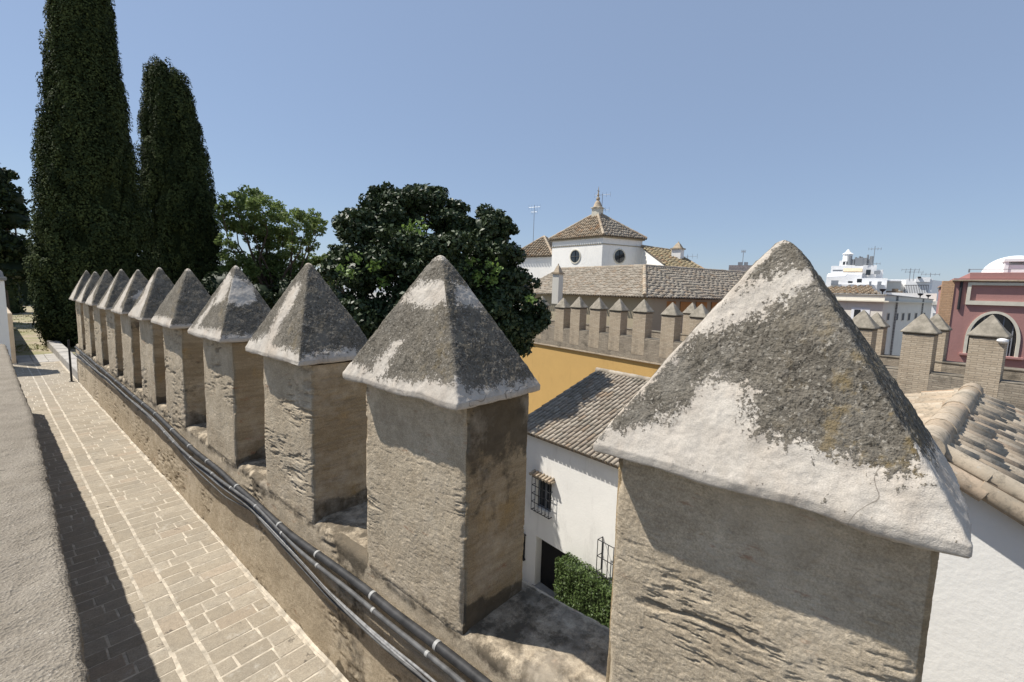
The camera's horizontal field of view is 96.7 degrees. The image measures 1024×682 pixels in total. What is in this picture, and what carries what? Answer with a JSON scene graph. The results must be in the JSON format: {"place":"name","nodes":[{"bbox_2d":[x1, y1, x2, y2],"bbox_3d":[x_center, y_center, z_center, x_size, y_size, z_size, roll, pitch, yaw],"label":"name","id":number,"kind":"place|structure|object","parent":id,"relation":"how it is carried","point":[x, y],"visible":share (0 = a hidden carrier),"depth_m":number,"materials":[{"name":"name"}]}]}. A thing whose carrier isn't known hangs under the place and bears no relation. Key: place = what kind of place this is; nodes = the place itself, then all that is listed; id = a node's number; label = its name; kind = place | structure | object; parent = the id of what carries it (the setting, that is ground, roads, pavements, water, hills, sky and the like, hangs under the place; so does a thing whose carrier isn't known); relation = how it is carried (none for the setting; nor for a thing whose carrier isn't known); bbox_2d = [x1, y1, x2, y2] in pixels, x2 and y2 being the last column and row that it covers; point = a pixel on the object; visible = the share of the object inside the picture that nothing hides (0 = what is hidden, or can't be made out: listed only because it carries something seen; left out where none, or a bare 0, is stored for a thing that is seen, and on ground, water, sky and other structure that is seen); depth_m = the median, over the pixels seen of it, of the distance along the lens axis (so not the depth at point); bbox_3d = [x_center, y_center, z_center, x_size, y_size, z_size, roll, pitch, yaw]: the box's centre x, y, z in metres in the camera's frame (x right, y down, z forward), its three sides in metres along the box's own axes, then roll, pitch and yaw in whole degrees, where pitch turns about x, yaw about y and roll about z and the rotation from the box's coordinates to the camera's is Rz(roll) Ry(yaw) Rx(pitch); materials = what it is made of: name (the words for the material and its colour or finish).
{"place":"outdoors","nodes":[
{"label":"outdoors","id":0,"kind":"place"},
{"bbox_2d":[0,270,11,359],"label":"gate pillar","id":1,"kind":"structure","parent":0,"point":[4,334],"depth_m":12.49,"materials":[{"name":"white paint"}]},
{"bbox_2d":[17,261,32,304],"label":"hedge","id":2,"kind":"object","parent":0,"point":[23,289],"visible":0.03,"depth_m":41.00,"materials":[{"name":"green plant"}]},
{"bbox_2d":[16,353,59,363],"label":"stone paving","id":3,"kind":"structure","parent":0,"point":[26,359],"depth_m":14.32,"materials":[{"name":"grey stone"}]},
{"bbox_2d":[12,313,74,352],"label":"grass","id":4,"kind":"structure","parent":0,"point":[30,348],"depth_m":17.17,"materials":[{"name":"green plant"}]},
{"bbox_2d":[12,305,75,361],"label":"garden terrace","id":5,"kind":"structure","parent":0,"point":[29,336],"depth_m":19.52,"materials":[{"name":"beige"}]},
{"bbox_2d":[46,339,77,379],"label":"garden kerb","id":6,"kind":"structure","parent":5,"relation":"on","point":[59,349],"depth_m":14.16,"materials":[{"name":"grey stone"}]},
{"bbox_2d":[13,361,344,681],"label":"walkway","id":7,"kind":"structure","parent":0,"point":[165,587],"depth_m":4.04,"materials":[{"name":"stone"}]},
{"bbox_2d":[67,340,73,381],"bbox_3d":[-10.995,0.497,11.324,0.100,1.055,0.100,7,8,40],"label":"metal post","id":8,"kind":"object","parent":7,"relation":"on","point":[70,364],"visible":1,"depth_m":11.31,"materials":[{"name":"black metal"}]},
{"bbox_2d":[78,382,348,681],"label":"walkway mortar fillet","id":9,"kind":"object","parent":7,"relation":"on","point":[302,632],"visible":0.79,"depth_m":4.13,"materials":[{"name":"beige concrete"}]},
{"bbox_2d":[356,292,391,298],"bbox_3d":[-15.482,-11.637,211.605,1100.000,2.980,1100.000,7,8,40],"label":"ground","id":10,"kind":"structure","parent":0,"point":[374,293],"depth_m":593.35,"materials":[{"name":"white"}]},
{"bbox_2d":[209,185,333,287],"bbox_3d":[-14.219,-0.676,27.009,6.471,16.715,5.273,-2,8,-33],"label":"ash tree","id":11,"kind":"object","parent":10,"relation":"on","point":[266,267],"visible":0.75,"depth_m":25.48,"materials":[{"name":"green plant"}]},
{"bbox_2d":[199,271,346,308],"bbox_3d":[-12.294,2.243,24.450,11.892,11.703,5.187,-2,7,-31],"label":"evergreen tree","id":12,"kind":"object","parent":10,"relation":"on","point":[213,281],"visible":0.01,"depth_m":22.91,"materials":[{"name":"green plant"}]},
{"bbox_2d":[305,251,345,292],"bbox_3d":[-12.863,0.493,31.855,3.926,13.428,2.411,-1,7,-25],"label":"tree","id":13,"kind":"object","parent":10,"relation":"on","point":[316,259],"visible":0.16,"depth_m":30.65,"materials":[{"name":"green plant"}]},
{"bbox_2d":[76,344,609,681],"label":"rampart wall","id":14,"kind":"structure","parent":10,"relation":"on","point":[528,632],"depth_m":3.02,"materials":[{"name":"beige stone"}]},
{"bbox_2d":[69,270,90,350],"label":"merlon","id":15,"kind":"object","parent":14,"relation":"on","point":[81,283],"visible":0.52,"depth_m":10.44,"materials":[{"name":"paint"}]},
{"bbox_2d":[76,272,99,356],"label":"merlon","id":16,"kind":"object","parent":14,"relation":"on","point":[88,287],"visible":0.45,"depth_m":9.62,"materials":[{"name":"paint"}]},
{"bbox_2d":[85,270,113,365],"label":"merlon","id":17,"kind":"object","parent":14,"relation":"on","point":[100,288],"visible":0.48,"depth_m":8.72,"materials":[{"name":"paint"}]},
{"bbox_2d":[97,269,129,377],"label":"merlon","id":18,"kind":"object","parent":14,"relation":"on","point":[116,287],"visible":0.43,"depth_m":7.79,"materials":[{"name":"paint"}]},
{"bbox_2d":[111,270,147,388],"bbox_3d":[-5.876,-0.194,7.211,0.893,1.856,0.613,7,8,40],"label":"merlon","id":19,"kind":"object","parent":14,"relation":"on","point":[131,292],"visible":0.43,"depth_m":6.93,"materials":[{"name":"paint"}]},
{"bbox_2d":[128,267,173,405],"bbox_3d":[-4.867,-0.078,6.348,0.888,1.878,0.600,7,8,40],"label":"merlon","id":20,"kind":"object","parent":14,"relation":"on","point":[159,286],"visible":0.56,"depth_m":6.08,"materials":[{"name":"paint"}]},
{"bbox_2d":[151,269,210,427],"bbox_3d":[-3.862,0.062,5.484,0.930,1.851,0.608,7,8,40],"label":"merlon","id":21,"kind":"object","parent":14,"relation":"on","point":[182,305],"visible":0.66,"depth_m":5.22,"materials":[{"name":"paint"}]},
{"bbox_2d":[188,266,270,467],"bbox_3d":[-2.677,0.203,4.469,0.952,1.866,0.605,7,8,40],"label":"merlon","id":22,"kind":"object","parent":14,"relation":"on","point":[232,316],"visible":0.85,"depth_m":4.21,"materials":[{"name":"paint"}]},
{"bbox_2d":[76,355,423,676],"bbox_3d":[-4.256,1.180,5.603,16.471,0.212,0.021,7,8,40],"label":"wire","id":23,"kind":"object","parent":14,"relation":"attached to","point":[349,611],"visible":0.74,"depth_m":2.98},
{"bbox_2d":[74,354,428,680],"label":"wire","id":24,"kind":"object","parent":14,"relation":"attached to","point":[246,502],"visible":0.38,"depth_m":4.10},
{"bbox_2d":[80,353,424,681],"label":"wire","id":25,"kind":"object","parent":14,"relation":"attached to","point":[312,579],"visible":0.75,"depth_m":3.34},
{"bbox_2d":[78,356,429,681],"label":"wire","id":26,"kind":"object","parent":14,"relation":"attached to","point":[354,619],"visible":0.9,"depth_m":2.99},
{"bbox_2d":[72,353,436,681],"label":"wire","id":27,"kind":"object","parent":14,"relation":"attached to","point":[419,669],"visible":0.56,"depth_m":2.69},
{"bbox_2d":[75,353,465,681],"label":"conduit","id":28,"kind":"object","parent":14,"relation":"attached to","point":[442,666],"visible":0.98,"depth_m":2.93,"materials":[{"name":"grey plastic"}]},
{"bbox_2d":[74,346,491,681],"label":"conduit","id":29,"kind":"object","parent":14,"relation":"attached to","point":[457,661],"visible":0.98,"depth_m":2.83,"materials":[{"name":"grey plastic"}]},
{"bbox_2d":[245,263,367,524],"bbox_3d":[-1.546,0.345,3.495,0.933,1.867,0.607,7,8,40],"label":"merlon","id":30,"kind":"object","parent":14,"relation":"on","point":[308,340],"visible":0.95,"depth_m":3.27,"materials":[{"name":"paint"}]},
{"bbox_2d":[342,255,539,634],"bbox_3d":[-0.410,0.480,2.520,0.967,1.883,0.612,7,8,40],"label":"merlon","id":31,"kind":"object","parent":14,"relation":"on","point":[438,366],"visible":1,"depth_m":2.30,"materials":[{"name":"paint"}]},
{"bbox_2d":[593,240,972,681],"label":"merlon","id":32,"kind":"object","parent":14,"relation":"on","point":[791,505],"visible":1,"depth_m":1.27,"materials":[{"name":"stone"}]},
{"bbox_2d":[316,181,552,357],"bbox_3d":[-3.238,1.190,18.570,9.231,15.589,5.931,3,7,13],"label":"magnolia tree","id":33,"kind":"object","parent":10,"relation":"on","point":[397,247],"visible":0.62,"depth_m":17.59,"materials":[{"name":"green plant"}]},
{"bbox_2d":[520,187,745,332],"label":"convent","id":34,"kind":"structure","parent":10,"relation":"on","point":[597,253],"depth_m":38.83,"materials":[{"name":"grey tile"}]},
{"bbox_2d":[513,235,551,305],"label":"tiled pavilion","id":35,"kind":"structure","parent":34,"relation":"attached to","point":[538,261],"depth_m":53.13,"materials":[{"name":"paint"}]},
{"bbox_2d":[570,249,580,263],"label":"window","id":36,"kind":"structure","parent":34,"relation":"in","point":[575,255],"depth_m":45.64,"materials":[{"name":"glass"}]},
{"bbox_2d":[613,249,625,263],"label":"window","id":37,"kind":"structure","parent":34,"relation":"in","point":[619,256],"depth_m":43.98,"materials":[{"name":"glass"}]},
{"bbox_2d":[520,320,1023,413],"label":"brick rampart","id":38,"kind":"object","parent":10,"relation":"on","point":[556,368],"visible":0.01,"depth_m":25.89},
{"bbox_2d":[534,296,549,338],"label":"brick merlon","id":39,"kind":"object","parent":38,"relation":"attached to","point":[539,335],"visible":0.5,"depth_m":30.10,"materials":[{"name":"beige brick"}]},
{"bbox_2d":[554,298,570,341],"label":"brick merlon","id":40,"kind":"object","parent":38,"relation":"attached to","point":[562,312],"visible":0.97,"depth_m":28.48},
{"bbox_2d":[569,297,587,344],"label":"brick merlon","id":41,"kind":"object","parent":38,"relation":"attached to","point":[579,306],"visible":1,"depth_m":27.38,"materials":[{"name":"beige brick"}]},
{"bbox_2d":[588,298,607,348],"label":"brick merlon","id":42,"kind":"object","parent":38,"relation":"attached to","point":[598,308],"visible":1,"depth_m":26.12,"materials":[{"name":"beige brick"}]},
{"bbox_2d":[608,299,629,351],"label":"brick merlon","id":43,"kind":"object","parent":38,"relation":"attached to","point":[619,309],"visible":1,"depth_m":24.94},
{"bbox_2d":[631,299,654,355],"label":"brick merlon","id":44,"kind":"object","parent":38,"relation":"attached to","point":[643,311],"visible":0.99,"depth_m":23.67,"materials":[{"name":"beige brick"}]},
{"bbox_2d":[659,302,683,358],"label":"brick merlon","id":45,"kind":"object","parent":38,"relation":"attached to","point":[671,319],"visible":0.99,"depth_m":22.33,"materials":[{"name":"beige brick"}]},
{"bbox_2d":[681,303,696,340],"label":"brick merlon","id":46,"kind":"object","parent":38,"relation":"attached to","point":[689,309],"visible":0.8,"depth_m":27.46,"materials":[{"name":"beige brick"}]},
{"bbox_2d":[689,304,708,333],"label":"brick merlon","id":47,"kind":"object","parent":38,"relation":"attached to","point":[697,315],"visible":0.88,"depth_m":21.14,"materials":[{"name":"beige brick"}]},
{"bbox_2d":[852,310,880,349],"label":"brick merlon","id":48,"kind":"object","parent":38,"relation":"attached to","point":[866,324],"visible":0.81,"depth_m":16.05,"materials":[{"name":"beige brick"}]},
{"bbox_2d":[871,312,889,356],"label":"brick merlon","id":49,"kind":"object","parent":38,"relation":"attached to","point":[880,321],"visible":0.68,"depth_m":20.08,"materials":[{"name":"beige brick"}]},
{"bbox_2d":[897,313,941,393],"bbox_3d":[13.506,0.473,15.143,0.701,2.782,0.955,-3,8,-37],"label":"brick merlon","id":50,"kind":"object","parent":38,"relation":"attached to","point":[921,332],"visible":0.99,"depth_m":14.94,"materials":[{"name":"beige brick"}]},
{"bbox_2d":[930,313,951,371],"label":"brick merlon","id":51,"kind":"object","parent":38,"relation":"attached to","point":[941,324],"visible":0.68,"depth_m":18.49,"materials":[{"name":"beige brick"}]},
{"bbox_2d":[963,315,1012,398],"bbox_3d":[14.454,0.626,13.892,0.701,2.866,0.912,-3,8,-37],"label":"brick merlon","id":52,"kind":"object","parent":38,"relation":"attached to","point":[985,360],"visible":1,"depth_m":13.66,"materials":[{"name":"beige brick"}]},
{"bbox_2d":[996,338,1008,343],"bbox_3d":[14.415,0.410,13.428,0.254,0.986,0.263,7,8,40],"label":"floodlight","id":53,"kind":"object","parent":52,"relation":"attached to","point":[1002,340],"visible":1,"depth_m":13.32,"materials":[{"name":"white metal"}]},
{"bbox_2d":[826,249,886,293],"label":"apartment block","id":54,"kind":"structure","parent":10,"relation":"on","point":[849,270],"depth_m":84.07,"materials":[{"name":"white paint"}]},
{"bbox_2d":[886,280,901,290],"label":"grey block","id":55,"kind":"structure","parent":10,"relation":"on","point":[893,284],"depth_m":85.42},
{"bbox_2d":[900,277,941,300],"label":"white block","id":56,"kind":"structure","parent":10,"relation":"on","point":[927,281],"depth_m":88.13,"materials":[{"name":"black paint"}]},
{"bbox_2d":[930,301,936,317],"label":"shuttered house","id":57,"kind":"structure","parent":10,"relation":"on","point":[934,307],"depth_m":69.51,"materials":[{"name":"white paint"}]},
{"bbox_2d":[0,0,1023,292],"label":"sky","id":58,"kind":"structure","parent":0,"point":[718,129],"materials":[{"name":"blue"}]},
{"bbox_2d":[729,262,751,270],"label":"concrete roof block","id":59,"kind":"structure","parent":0,"point":[740,266],"depth_m":75.38,"materials":[{"name":"grey concrete"}]},
{"bbox_2d":[828,285,933,355],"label":"corniced building","id":60,"kind":"structure","parent":0,"point":[898,313],"depth_m":39.20,"materials":[{"name":"paint"}]},
{"bbox_2d":[851,307,869,318],"bbox_3d":[27.627,-1.986,36.102,0.160,1.300,1.240,-2,8,-32],"label":"window","id":61,"kind":"structure","parent":60,"relation":"in","point":[854,311],"depth_m":36.24,"materials":[{"name":"white glass"}]},
{"bbox_2d":[886,285,936,300],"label":"roof terrace house","id":62,"kind":"structure","parent":0,"point":[909,294],"depth_m":74.43,"materials":[{"name":"paint"}]},
{"bbox_2d":[936,256,1023,368],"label":"red building","id":63,"kind":"structure","parent":0,"point":[968,303],"depth_m":20.26,"materials":[{"name":"paint"}]},
{"bbox_2d":[959,311,1023,359],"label":"window frame","id":64,"kind":"structure","parent":63,"relation":"in","point":[1007,321],"depth_m":19.88,"materials":[{"name":"stone"}]},
{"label":"terrace earth","id":65,"kind":"structure","parent":0,"visible":0},
{"bbox_2d":[7,308,16,363],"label":"garden wall","id":66,"kind":"structure","parent":65,"relation":"on","point":[11,336],"depth_m":13.35,"materials":[{"name":"white paint"}]},
{"bbox_2d":[5,281,27,312],"bbox_3d":[-38.663,-3.236,27.741,4.202,3.507,12.535,7,8,40],"label":"hedge","id":67,"kind":"object","parent":65,"relation":"on","point":[15,295],"visible":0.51,"depth_m":31.14,"materials":[{"name":"green plant"}]},
{"bbox_2d":[0,163,34,311],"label":"evergreen tree","id":68,"kind":"object","parent":65,"relation":"on","point":[14,211],"visible":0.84,"depth_m":24.94,"materials":[{"name":"green plant"}]},
{"bbox_2d":[22,0,160,347],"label":"cypress","id":69,"kind":"object","parent":65,"relation":"on","point":[90,215],"visible":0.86,"depth_m":16.52,"materials":[{"name":"green plant"}]},
{"bbox_2d":[134,53,223,284],"bbox_3d":[-18.817,-7.669,26.190,4.243,15.987,4.474,7,8,40],"label":"cypress","id":70,"kind":"object","parent":65,"relation":"on","point":[181,200],"visible":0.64,"depth_m":24.83,"materials":[{"name":"green plant"}]},
{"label":"garden ground","id":71,"kind":"structure","parent":0,"visible":0},
{"bbox_2d":[0,344,89,681],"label":"parapet","id":72,"kind":"structure","parent":71,"relation":"on","point":[41,638],"depth_m":2.04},
{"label":"patio paving","id":73,"kind":"structure","parent":0,"visible":0},
{"bbox_2d":[553,551,612,627],"bbox_3d":[2.913,8.306,13.626,0.826,2.318,4.219,-4,8,-41],"label":"hedge","id":74,"kind":"object","parent":73,"relation":"on","point":[580,587],"visible":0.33,"depth_m":14.12,"materials":[{"name":"green plant"}]},
{"bbox_2d":[522,367,650,599],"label":"white house","id":75,"kind":"structure","parent":73,"relation":"on","point":[572,478],"depth_m":15.74,"materials":[{"name":"white paint"}]},
{"bbox_2d":[522,534,525,560],"bbox_3d":[0.306,7.656,17.059,0.144,1.010,0.480,-4,8,-41],"label":"window","id":76,"kind":"structure","parent":75,"relation":"in","point":[523,556],"depth_m":16.93,"materials":[{"name":"black metal"}]},
{"bbox_2d":[529,469,555,518],"bbox_3d":[1.085,5.369,16.028,0.473,1.474,1.097,-4,8,-41],"label":"window","id":77,"kind":"structure","parent":75,"relation":"in","point":[544,487],"depth_m":16.07,"materials":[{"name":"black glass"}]},
{"bbox_2d":[904,382,1023,681],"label":"white outbuilding","id":78,"kind":"structure","parent":73,"relation":"on","point":[976,629],"depth_m":4.49,"materials":[{"name":"paint"}]}
]}

